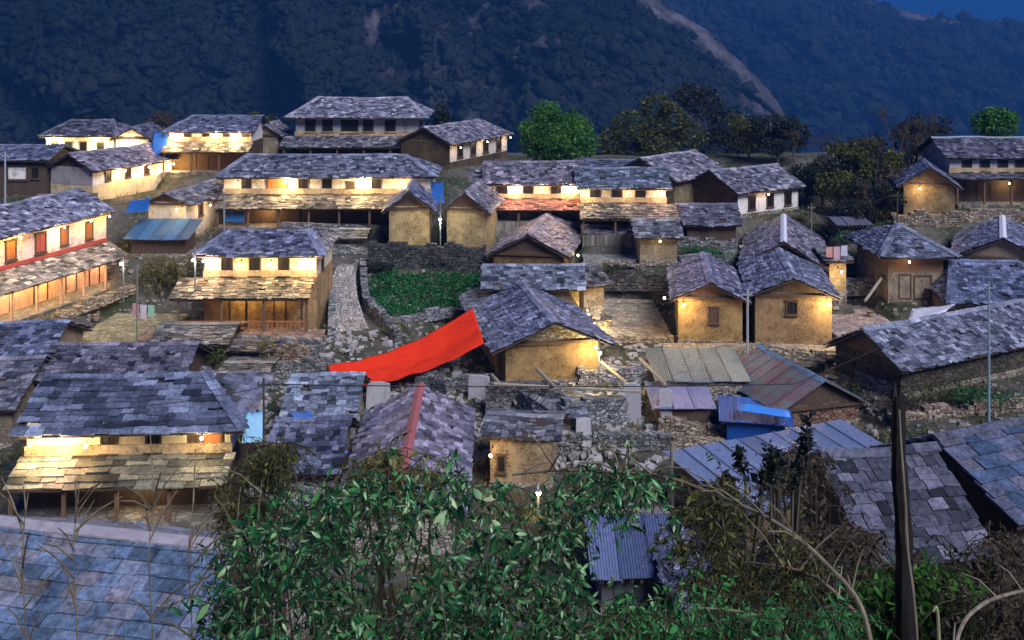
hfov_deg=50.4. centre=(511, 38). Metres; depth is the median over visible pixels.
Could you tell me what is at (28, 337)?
house
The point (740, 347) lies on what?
courtyard
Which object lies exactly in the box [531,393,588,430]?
house
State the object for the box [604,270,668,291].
stone wall
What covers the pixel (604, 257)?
courtyard
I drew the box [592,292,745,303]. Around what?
wire
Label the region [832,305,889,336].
courtyard
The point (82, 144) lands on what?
window
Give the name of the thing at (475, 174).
house
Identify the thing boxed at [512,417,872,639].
arching stem
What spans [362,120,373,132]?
window
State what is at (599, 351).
lamp post
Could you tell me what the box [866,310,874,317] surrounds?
basket
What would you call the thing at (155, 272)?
bush
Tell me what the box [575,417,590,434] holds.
stone slab
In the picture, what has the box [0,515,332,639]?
house
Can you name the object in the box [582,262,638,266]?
retaining wall
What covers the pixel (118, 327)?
courtyard
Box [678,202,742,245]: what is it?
house
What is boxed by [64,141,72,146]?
window
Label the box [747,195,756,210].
window
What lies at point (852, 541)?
shrub
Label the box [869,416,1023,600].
house
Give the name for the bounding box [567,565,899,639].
shrub
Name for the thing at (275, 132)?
house
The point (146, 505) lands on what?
dry stalk
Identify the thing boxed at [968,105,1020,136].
tree
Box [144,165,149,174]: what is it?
window
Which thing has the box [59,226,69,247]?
window
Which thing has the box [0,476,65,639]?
dry stalk
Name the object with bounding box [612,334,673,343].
stone wall
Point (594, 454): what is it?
rubble
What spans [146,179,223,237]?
house
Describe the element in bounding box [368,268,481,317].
garden plants
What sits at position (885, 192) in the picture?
tree
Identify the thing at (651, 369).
timber
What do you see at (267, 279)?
house
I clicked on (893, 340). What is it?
wire
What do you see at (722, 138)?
tree
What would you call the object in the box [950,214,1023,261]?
house
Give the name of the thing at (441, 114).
fir tree
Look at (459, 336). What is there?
tarpaulin
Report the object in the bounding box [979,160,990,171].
window
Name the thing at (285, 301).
door
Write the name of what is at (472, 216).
house
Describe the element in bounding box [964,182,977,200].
door
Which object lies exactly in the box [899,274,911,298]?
door
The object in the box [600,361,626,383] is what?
timber
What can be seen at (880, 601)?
shrub
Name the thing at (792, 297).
house
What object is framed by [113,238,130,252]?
bush
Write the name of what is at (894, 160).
tree
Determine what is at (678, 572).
house
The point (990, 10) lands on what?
sky
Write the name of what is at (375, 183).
window
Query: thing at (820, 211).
bush
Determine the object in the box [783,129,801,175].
bare tree
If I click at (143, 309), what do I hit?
washing line
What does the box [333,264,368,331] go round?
path
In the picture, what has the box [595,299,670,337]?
courtyard
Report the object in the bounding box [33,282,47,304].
door
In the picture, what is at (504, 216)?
stone wall
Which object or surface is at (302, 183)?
window
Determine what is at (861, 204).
wire
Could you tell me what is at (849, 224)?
house
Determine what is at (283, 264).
window
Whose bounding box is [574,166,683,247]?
house
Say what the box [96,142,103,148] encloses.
window
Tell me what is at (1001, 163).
window
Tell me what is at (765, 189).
house
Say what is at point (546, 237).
house
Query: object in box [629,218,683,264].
house
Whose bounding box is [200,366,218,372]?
stone wall
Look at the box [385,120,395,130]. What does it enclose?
window
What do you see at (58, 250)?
house
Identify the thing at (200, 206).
window
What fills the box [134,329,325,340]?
courtyard
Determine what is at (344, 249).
stone wall
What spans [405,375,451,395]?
stone wall
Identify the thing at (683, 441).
stone wall
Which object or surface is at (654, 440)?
stone wall
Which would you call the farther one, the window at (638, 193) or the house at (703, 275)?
the window at (638, 193)
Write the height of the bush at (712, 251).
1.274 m
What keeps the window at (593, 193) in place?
in the house at (614, 196)
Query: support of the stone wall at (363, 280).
on the ground
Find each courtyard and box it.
[83,313,188,342]
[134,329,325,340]
[582,254,637,261]
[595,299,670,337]
[662,343,835,352]
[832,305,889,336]
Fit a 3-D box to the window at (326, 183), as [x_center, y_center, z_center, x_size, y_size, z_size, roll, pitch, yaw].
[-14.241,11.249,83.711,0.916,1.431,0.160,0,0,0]
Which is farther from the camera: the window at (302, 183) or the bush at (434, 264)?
the window at (302, 183)
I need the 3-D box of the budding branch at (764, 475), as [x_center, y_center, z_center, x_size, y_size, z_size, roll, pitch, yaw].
[2.053,4.050,9.052,0.453,1.341,0.205,0,0,0]
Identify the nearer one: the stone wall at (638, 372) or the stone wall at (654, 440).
the stone wall at (654, 440)
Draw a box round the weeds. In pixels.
[0,153,1023,612]
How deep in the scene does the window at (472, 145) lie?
103.58 m
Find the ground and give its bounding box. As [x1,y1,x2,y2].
[0,149,1023,639]
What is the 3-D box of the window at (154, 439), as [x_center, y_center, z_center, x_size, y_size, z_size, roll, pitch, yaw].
[-15.243,17.029,46.216,0.816,1.181,0.160,0,0,-3]
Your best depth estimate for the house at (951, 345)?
59.75 m
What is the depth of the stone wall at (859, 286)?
74.06 m
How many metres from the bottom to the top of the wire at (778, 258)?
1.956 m
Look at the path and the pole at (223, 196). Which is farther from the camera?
the pole at (223, 196)
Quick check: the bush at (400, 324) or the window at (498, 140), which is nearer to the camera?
the bush at (400, 324)
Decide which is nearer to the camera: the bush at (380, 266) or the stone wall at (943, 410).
the stone wall at (943, 410)
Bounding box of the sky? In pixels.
[876,0,1023,22]
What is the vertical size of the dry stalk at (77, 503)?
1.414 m
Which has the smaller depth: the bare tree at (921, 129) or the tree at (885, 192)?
the tree at (885, 192)
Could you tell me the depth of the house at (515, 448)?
49.94 m
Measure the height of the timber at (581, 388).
0.238 m
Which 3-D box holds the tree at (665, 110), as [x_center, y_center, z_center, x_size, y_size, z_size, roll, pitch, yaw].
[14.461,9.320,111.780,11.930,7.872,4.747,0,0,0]
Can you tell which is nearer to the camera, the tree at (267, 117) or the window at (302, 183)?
the window at (302, 183)
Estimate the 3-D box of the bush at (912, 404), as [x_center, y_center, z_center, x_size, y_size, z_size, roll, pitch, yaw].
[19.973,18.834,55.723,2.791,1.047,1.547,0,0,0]
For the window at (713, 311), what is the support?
in the house at (703, 275)
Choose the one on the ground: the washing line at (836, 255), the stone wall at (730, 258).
the stone wall at (730, 258)
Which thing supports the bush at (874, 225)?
on the ground
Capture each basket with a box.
[91,313,100,320]
[604,319,611,327]
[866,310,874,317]
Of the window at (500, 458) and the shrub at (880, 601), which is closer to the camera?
the shrub at (880, 601)
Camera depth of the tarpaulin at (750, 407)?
54.23 m
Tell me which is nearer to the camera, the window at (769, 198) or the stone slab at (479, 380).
the stone slab at (479, 380)
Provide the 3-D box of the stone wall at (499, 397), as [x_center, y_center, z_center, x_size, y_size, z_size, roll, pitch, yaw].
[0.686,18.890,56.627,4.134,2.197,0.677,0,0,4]
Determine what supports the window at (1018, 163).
in the house at (986, 171)
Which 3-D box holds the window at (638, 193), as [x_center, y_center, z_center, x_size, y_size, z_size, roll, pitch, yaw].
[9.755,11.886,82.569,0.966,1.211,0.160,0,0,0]
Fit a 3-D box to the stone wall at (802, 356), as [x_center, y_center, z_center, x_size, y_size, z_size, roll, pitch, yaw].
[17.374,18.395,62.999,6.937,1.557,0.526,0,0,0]
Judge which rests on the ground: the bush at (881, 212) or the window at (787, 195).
the bush at (881, 212)
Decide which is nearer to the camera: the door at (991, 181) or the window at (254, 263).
the window at (254, 263)
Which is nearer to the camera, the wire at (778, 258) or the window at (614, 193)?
the wire at (778, 258)
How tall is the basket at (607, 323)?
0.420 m
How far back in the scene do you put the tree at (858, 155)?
92.24 m
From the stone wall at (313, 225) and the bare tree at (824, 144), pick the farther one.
the bare tree at (824, 144)
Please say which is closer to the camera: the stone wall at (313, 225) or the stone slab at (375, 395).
the stone slab at (375, 395)
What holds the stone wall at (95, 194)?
on the ground
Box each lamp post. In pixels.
[119,253,123,301]
[192,246,195,307]
[438,196,440,245]
[536,481,540,514]
[597,338,601,391]
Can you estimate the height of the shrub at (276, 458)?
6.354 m
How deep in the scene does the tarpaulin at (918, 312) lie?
64.89 m
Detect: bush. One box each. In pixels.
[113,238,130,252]
[134,252,187,300]
[162,256,202,286]
[202,347,228,369]
[254,335,277,356]
[361,261,397,272]
[377,321,407,332]
[423,258,454,266]
[437,313,462,321]
[601,263,645,273]
[682,245,733,257]
[790,211,816,224]
[806,221,833,238]
[809,203,842,217]
[832,230,853,244]
[865,221,884,228]
[871,393,926,411]
[876,202,902,219]
[905,377,1003,403]
[943,386,1023,408]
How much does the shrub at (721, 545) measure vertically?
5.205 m
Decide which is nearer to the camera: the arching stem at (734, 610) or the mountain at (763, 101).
the arching stem at (734, 610)
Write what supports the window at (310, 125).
in the house at (346, 125)
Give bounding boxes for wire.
[0,386,262,411]
[224,193,438,204]
[265,383,793,386]
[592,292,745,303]
[751,206,810,288]
[794,287,987,383]
[815,193,896,206]
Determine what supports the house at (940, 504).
on the ground
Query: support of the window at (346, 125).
in the house at (346, 125)
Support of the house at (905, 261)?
on the ground
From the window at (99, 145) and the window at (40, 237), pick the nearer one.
the window at (40, 237)
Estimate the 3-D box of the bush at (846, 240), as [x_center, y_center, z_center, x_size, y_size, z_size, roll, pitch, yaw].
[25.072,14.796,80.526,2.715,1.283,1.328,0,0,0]
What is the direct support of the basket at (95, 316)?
on the ground
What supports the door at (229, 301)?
in the house at (267, 279)
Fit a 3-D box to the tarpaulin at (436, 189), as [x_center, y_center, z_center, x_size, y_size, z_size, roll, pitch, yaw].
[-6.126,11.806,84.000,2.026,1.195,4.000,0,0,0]
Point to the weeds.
(20, 453)
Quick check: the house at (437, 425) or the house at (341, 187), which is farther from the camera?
the house at (341, 187)
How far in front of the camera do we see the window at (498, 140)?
108.48 m
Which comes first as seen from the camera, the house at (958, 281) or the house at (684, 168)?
the house at (958, 281)
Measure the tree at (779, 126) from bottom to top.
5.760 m
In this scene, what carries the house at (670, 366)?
on the ground
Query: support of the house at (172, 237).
on the ground
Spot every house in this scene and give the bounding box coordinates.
[0,144,80,195]
[0,188,129,320]
[0,319,93,355]
[0,355,53,448]
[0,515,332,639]
[2,370,275,532]
[32,341,213,383]
[37,118,132,150]
[47,142,179,199]
[108,122,169,146]
[123,218,202,257]
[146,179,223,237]
[150,321,247,367]
[160,114,269,179]
[168,228,341,331]
[213,153,442,242]
[218,354,283,372]
[221,335,280,357]
[262,119,294,153]
[266,415,361,487]
[279,96,433,153]
[279,371,371,436]
[329,227,372,247]
[329,382,475,564]
[381,178,438,244]
[394,118,513,169]
[438,179,504,255]
[458,280,618,384]
[469,167,494,189]
[480,263,586,305]
[480,408,566,489]
[482,160,583,234]
[485,211,581,263]
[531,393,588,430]
[572,158,634,166]
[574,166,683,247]
[579,261,613,316]
[580,224,633,234]
[581,506,670,617]
[620,149,725,203]
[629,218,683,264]
[644,347,750,396]
[644,381,716,425]
[652,523,717,636]
[662,419,881,549]
[663,251,751,342]
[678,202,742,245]
[691,163,805,217]
[718,395,793,439]
[736,247,841,344]
[737,213,828,271]
[737,343,872,429]
[788,441,996,611]
[811,247,854,305]
[821,215,872,235]
[822,298,1023,398]
[842,222,961,305]
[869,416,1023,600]
[892,158,963,214]
[916,136,1023,208]
[925,288,949,312]
[929,259,1023,311]
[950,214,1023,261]
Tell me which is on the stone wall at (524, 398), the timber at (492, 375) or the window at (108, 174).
the timber at (492, 375)
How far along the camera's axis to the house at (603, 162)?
93.40 m
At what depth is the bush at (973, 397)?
55.44 m
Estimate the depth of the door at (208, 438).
46.38 m
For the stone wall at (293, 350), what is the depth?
62.67 m
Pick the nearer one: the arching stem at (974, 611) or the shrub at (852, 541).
the arching stem at (974, 611)
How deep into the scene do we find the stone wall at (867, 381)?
58.56 m
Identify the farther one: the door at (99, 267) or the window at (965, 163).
the window at (965, 163)
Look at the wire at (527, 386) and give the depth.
47.33 m
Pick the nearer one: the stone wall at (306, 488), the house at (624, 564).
the house at (624, 564)
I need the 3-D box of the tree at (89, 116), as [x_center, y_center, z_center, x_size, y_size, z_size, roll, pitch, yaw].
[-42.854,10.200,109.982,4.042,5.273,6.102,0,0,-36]
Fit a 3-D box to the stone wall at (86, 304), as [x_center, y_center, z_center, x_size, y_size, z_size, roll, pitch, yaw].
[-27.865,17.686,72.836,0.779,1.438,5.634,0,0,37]
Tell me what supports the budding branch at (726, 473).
attached to the shrub at (721, 545)
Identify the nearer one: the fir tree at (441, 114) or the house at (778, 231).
the house at (778, 231)
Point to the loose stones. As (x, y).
(598, 317)
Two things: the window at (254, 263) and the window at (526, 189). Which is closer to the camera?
the window at (254, 263)
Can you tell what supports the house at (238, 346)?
on the ground
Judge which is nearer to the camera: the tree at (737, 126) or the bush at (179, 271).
the bush at (179, 271)
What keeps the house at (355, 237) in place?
on the ground
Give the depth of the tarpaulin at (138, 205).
80.22 m
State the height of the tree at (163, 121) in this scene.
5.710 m
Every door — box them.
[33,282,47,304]
[65,274,76,293]
[89,267,99,285]
[195,154,208,169]
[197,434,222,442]
[229,301,246,326]
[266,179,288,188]
[273,301,274,326]
[275,210,299,222]
[285,301,302,326]
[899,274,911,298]
[914,275,931,299]
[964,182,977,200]
[990,180,1015,200]
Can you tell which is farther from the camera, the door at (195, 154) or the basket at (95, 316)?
the door at (195, 154)
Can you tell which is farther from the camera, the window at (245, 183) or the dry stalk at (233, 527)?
the window at (245, 183)
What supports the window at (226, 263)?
in the house at (267, 279)
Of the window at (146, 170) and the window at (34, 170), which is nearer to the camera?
the window at (34, 170)
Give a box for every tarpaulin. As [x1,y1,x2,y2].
[125,196,150,212]
[152,132,167,154]
[225,210,243,222]
[242,410,262,442]
[288,410,348,452]
[327,308,483,384]
[430,182,443,202]
[736,402,790,417]
[909,304,954,318]
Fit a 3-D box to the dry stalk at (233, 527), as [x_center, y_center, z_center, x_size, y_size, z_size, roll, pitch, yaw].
[-1.879,3.754,7.391,0.438,1.304,0.422,0,0,-12]
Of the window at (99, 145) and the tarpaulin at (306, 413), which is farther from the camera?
the window at (99, 145)
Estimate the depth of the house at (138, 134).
99.00 m
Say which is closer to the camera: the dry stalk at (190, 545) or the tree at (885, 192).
the dry stalk at (190, 545)
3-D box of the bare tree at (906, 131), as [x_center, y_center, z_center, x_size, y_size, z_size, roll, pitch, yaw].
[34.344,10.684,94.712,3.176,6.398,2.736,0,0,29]
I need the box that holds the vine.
[898,409,918,639]
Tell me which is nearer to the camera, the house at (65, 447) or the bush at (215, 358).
the house at (65, 447)
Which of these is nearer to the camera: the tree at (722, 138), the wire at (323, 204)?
the wire at (323, 204)
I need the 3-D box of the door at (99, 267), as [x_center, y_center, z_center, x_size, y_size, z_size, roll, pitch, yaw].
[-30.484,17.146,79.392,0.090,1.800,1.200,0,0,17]
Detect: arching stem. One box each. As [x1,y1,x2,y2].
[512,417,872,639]
[698,607,789,639]
[708,513,858,615]
[932,605,940,639]
[952,539,1023,639]
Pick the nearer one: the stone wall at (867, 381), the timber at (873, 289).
the stone wall at (867, 381)
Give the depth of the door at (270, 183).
83.76 m
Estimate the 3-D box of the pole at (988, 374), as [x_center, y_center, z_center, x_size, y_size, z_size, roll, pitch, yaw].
[23.665,15.656,54.000,0.560,7.171,0.128,0,0,0]
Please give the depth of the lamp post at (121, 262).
67.96 m
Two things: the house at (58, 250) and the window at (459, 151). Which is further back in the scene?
the window at (459, 151)
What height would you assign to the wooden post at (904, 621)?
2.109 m
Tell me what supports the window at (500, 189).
in the house at (527, 191)
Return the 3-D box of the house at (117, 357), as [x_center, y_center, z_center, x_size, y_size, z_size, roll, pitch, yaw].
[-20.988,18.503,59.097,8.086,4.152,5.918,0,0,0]
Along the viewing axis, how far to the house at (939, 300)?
70.37 m
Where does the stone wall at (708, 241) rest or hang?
on the ground
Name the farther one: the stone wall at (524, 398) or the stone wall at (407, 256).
the stone wall at (407, 256)
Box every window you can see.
[4,238,18,263]
[6,165,28,180]
[30,167,39,179]
[34,230,48,255]
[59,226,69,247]
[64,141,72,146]
[79,141,87,150]
[85,220,94,240]
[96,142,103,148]
[98,437,117,455]
[104,171,112,181]
[124,168,131,178]
[143,436,162,453]
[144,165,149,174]
[186,435,204,453]
[198,204,204,216]
[219,258,233,276]
[240,179,251,193]
[247,258,261,276]
[276,258,290,276]
[297,179,308,194]
[305,119,315,130]
[321,119,333,132]
[321,179,332,193]
[321,256,324,270]
[340,120,358,133]
[345,181,355,188]
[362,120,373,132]
[370,179,381,193]
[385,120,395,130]
[457,144,463,158]
[470,142,476,156]
[482,140,488,153]
[495,453,506,474]
[496,137,502,150]
[497,186,507,193]
[523,186,533,193]
[550,186,561,198]
[589,190,601,202]
[611,190,623,202]
[634,190,646,202]
[707,306,719,324]
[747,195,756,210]
[766,193,774,208]
[784,191,792,206]
[785,300,798,316]
[962,160,971,167]
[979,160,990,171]
[998,160,1007,167]
[1015,160,1023,167]
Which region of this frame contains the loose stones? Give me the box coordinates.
[56,245,1023,459]
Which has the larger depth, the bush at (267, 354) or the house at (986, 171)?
the house at (986, 171)
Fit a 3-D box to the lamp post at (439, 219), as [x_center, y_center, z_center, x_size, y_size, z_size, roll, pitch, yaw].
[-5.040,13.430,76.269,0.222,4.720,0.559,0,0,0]
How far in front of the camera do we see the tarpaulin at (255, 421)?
46.69 m
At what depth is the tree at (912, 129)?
100.47 m
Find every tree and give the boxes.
[72,114,104,118]
[142,109,176,128]
[248,110,278,121]
[428,99,451,124]
[515,99,600,160]
[597,91,709,156]
[670,81,782,153]
[725,111,771,161]
[746,112,812,163]
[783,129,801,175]
[786,162,819,203]
[803,151,849,207]
[810,133,846,195]
[811,167,861,215]
[824,138,876,180]
[830,196,881,221]
[842,132,891,188]
[845,176,907,222]
[847,133,887,205]
[854,179,869,208]
[863,147,905,184]
[874,164,909,205]
[875,105,922,182]
[887,117,930,165]
[891,126,924,163]
[906,110,940,140]
[910,112,952,141]
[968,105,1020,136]
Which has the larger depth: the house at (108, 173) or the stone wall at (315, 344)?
the house at (108, 173)
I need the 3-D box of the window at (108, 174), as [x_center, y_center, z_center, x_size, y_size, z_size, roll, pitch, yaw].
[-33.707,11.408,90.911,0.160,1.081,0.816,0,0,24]
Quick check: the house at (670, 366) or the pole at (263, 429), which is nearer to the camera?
the pole at (263, 429)
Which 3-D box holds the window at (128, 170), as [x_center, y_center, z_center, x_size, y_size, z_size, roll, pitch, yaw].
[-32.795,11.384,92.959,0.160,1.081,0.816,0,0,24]
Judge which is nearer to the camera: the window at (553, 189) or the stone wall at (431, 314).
the stone wall at (431, 314)
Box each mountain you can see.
[0,0,796,152]
[664,0,1023,151]
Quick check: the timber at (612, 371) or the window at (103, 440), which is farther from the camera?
the timber at (612, 371)
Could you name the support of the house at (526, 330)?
on the ground
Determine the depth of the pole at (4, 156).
87.94 m
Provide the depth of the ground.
69.25 m
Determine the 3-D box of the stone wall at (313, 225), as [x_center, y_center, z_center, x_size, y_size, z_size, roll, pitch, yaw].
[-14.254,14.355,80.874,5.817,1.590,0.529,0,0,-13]
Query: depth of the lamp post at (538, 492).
45.96 m
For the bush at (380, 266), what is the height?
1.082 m
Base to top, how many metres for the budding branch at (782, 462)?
1.356 m
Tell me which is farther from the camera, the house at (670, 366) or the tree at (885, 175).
the tree at (885, 175)
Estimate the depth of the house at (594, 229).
81.11 m
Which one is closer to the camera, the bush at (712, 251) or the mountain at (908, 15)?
the bush at (712, 251)
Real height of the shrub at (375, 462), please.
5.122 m
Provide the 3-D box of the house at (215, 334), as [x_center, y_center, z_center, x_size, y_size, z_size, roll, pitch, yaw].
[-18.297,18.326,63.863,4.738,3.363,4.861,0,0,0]
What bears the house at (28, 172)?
on the ground
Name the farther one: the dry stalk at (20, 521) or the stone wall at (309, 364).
the stone wall at (309, 364)
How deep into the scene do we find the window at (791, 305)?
64.58 m
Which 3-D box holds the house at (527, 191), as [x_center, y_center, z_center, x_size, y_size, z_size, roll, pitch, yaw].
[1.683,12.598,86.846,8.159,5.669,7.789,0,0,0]
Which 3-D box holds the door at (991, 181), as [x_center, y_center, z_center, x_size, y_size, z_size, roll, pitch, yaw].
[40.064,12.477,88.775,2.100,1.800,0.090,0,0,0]
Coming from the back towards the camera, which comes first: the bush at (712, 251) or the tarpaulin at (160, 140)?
the tarpaulin at (160, 140)
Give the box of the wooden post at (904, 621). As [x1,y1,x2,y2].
[889,381,923,639]
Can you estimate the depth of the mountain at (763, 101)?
706.92 m
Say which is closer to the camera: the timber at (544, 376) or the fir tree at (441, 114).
the timber at (544, 376)
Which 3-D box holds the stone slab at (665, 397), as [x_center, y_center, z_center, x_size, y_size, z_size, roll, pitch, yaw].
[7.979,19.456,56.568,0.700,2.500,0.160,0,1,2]
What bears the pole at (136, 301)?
on the ground
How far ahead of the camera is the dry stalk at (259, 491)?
7.53 m
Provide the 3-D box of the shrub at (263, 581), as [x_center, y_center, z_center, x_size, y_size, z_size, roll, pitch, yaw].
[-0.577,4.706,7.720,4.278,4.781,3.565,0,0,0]
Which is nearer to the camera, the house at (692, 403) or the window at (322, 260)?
the house at (692, 403)
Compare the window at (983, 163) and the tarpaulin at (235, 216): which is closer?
the tarpaulin at (235, 216)
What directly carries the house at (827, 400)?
on the ground
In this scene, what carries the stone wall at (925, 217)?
on the ground
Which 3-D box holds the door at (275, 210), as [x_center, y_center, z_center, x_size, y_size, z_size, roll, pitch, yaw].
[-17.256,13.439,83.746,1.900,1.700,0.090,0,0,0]
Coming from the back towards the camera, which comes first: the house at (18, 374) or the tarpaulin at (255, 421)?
the house at (18, 374)
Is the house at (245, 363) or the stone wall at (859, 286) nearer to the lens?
the house at (245, 363)
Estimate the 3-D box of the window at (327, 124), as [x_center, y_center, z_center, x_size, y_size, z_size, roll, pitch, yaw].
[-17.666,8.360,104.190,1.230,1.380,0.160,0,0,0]
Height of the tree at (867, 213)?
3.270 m
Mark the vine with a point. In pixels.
(907, 548)
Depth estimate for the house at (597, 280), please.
70.68 m
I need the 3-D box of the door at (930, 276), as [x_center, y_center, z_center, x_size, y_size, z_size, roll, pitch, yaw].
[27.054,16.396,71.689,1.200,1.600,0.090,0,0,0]
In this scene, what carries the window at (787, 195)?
in the house at (765, 189)
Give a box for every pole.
[1,152,8,203]
[136,262,137,341]
[220,192,227,231]
[257,377,270,497]
[669,441,674,507]
[742,289,752,353]
[808,203,814,232]
[893,192,900,221]
[983,281,994,421]
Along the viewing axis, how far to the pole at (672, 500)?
45.92 m
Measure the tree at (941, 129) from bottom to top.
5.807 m
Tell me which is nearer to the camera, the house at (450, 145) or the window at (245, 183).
the window at (245, 183)
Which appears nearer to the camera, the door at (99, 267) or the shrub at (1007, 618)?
the shrub at (1007, 618)
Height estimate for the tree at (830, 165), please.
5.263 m
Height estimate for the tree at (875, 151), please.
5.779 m
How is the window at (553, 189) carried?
in the house at (527, 191)
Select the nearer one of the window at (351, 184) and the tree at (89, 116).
the window at (351, 184)
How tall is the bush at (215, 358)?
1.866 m
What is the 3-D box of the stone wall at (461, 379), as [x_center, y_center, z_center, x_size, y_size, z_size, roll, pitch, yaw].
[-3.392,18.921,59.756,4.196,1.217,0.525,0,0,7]
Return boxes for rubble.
[258,329,666,470]
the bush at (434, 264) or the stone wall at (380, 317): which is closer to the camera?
the stone wall at (380, 317)
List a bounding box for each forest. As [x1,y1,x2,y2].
[0,0,809,152]
[659,0,1023,152]
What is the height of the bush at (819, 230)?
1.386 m
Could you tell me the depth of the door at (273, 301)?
67.43 m
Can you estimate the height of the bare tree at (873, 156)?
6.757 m
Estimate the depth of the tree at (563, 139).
100.22 m
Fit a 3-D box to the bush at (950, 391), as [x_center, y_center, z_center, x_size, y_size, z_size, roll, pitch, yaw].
[22.805,18.521,56.743,5.271,1.556,2.177,0,0,0]
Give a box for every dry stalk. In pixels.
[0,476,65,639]
[37,472,122,639]
[117,434,190,639]
[151,448,235,638]
[205,486,263,634]
[220,466,294,636]
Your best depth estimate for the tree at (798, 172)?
92.84 m
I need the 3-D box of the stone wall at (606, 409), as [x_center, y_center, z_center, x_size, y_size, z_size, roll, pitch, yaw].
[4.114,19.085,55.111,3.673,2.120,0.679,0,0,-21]
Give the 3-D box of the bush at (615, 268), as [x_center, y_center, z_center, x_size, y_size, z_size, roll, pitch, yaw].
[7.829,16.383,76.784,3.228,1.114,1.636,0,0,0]
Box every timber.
[490,373,516,404]
[494,382,639,392]
[535,367,556,388]
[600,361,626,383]
[639,357,666,384]
[864,275,883,301]
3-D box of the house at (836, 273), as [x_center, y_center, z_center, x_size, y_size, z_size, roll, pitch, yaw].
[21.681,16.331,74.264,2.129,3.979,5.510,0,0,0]
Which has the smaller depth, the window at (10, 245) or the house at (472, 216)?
the window at (10, 245)
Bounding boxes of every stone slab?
[366,381,389,407]
[468,375,489,399]
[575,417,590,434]
[624,382,640,425]
[659,388,671,418]
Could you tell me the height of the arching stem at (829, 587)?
0.570 m
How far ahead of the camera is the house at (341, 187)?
83.74 m
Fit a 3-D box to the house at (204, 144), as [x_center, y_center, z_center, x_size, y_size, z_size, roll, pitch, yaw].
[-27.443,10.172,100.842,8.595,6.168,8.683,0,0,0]
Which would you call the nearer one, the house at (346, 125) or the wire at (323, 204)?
the wire at (323, 204)
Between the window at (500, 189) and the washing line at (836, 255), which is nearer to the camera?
the washing line at (836, 255)
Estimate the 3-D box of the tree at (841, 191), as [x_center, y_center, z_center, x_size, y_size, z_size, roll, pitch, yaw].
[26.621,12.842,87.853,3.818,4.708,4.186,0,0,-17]
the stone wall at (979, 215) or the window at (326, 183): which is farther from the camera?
the stone wall at (979, 215)
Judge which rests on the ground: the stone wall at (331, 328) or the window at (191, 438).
the stone wall at (331, 328)
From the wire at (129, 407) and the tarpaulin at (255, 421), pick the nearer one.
the wire at (129, 407)
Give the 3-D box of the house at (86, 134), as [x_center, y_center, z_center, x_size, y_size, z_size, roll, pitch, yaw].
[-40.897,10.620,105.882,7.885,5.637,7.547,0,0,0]
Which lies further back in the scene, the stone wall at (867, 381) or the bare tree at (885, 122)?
the bare tree at (885, 122)
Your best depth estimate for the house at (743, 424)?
54.45 m
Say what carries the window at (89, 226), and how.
in the house at (58, 250)
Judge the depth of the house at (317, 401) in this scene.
53.91 m
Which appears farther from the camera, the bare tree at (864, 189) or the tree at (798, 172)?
the tree at (798, 172)
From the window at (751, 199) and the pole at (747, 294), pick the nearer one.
the pole at (747, 294)
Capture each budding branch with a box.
[719,469,739,596]
[731,443,784,602]
[760,439,788,598]
[766,410,815,604]
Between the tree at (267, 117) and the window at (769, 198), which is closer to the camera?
the window at (769, 198)
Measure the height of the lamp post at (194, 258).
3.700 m
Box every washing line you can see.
[132,302,154,319]
[826,244,847,259]
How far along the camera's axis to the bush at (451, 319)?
71.43 m
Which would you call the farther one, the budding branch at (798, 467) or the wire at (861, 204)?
the wire at (861, 204)
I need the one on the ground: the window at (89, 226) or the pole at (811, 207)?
the pole at (811, 207)
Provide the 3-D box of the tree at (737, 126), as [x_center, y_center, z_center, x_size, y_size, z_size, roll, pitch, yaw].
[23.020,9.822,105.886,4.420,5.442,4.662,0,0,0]
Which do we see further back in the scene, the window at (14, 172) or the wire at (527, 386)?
the window at (14, 172)
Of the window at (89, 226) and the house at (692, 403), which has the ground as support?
the house at (692, 403)
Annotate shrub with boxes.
[160,440,701,639]
[192,431,325,639]
[327,431,456,639]
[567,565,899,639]
[645,452,861,639]
[737,428,894,639]
[846,547,995,639]
[918,519,1023,639]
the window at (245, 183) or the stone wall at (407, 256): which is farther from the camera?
the window at (245, 183)
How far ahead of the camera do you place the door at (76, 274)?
76.51 m
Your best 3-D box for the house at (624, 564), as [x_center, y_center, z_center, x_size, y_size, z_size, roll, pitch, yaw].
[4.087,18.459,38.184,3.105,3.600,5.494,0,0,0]
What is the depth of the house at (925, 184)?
84.29 m
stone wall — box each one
[36,190,97,197]
[54,284,135,318]
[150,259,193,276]
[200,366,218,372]
[240,335,322,355]
[245,483,334,509]
[250,356,334,378]
[265,341,309,363]
[268,376,287,390]
[281,222,359,231]
[327,277,335,338]
[332,245,367,254]
[359,258,369,307]
[362,296,401,344]
[367,240,486,274]
[391,306,465,322]
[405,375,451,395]
[413,370,488,389]
[485,379,564,411]
[498,213,508,219]
[515,388,556,410]
[556,430,670,457]
[557,394,627,427]
[576,361,654,385]
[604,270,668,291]
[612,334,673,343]
[657,415,726,439]
[671,435,725,448]
[677,236,736,249]
[677,249,738,261]
[752,342,835,366]
[846,277,874,295]
[854,370,893,396]
[890,209,961,226]
[906,397,1023,422]
[955,208,1023,223]
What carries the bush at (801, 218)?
on the ground
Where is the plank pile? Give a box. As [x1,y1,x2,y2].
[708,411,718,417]
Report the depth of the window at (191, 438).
46.33 m

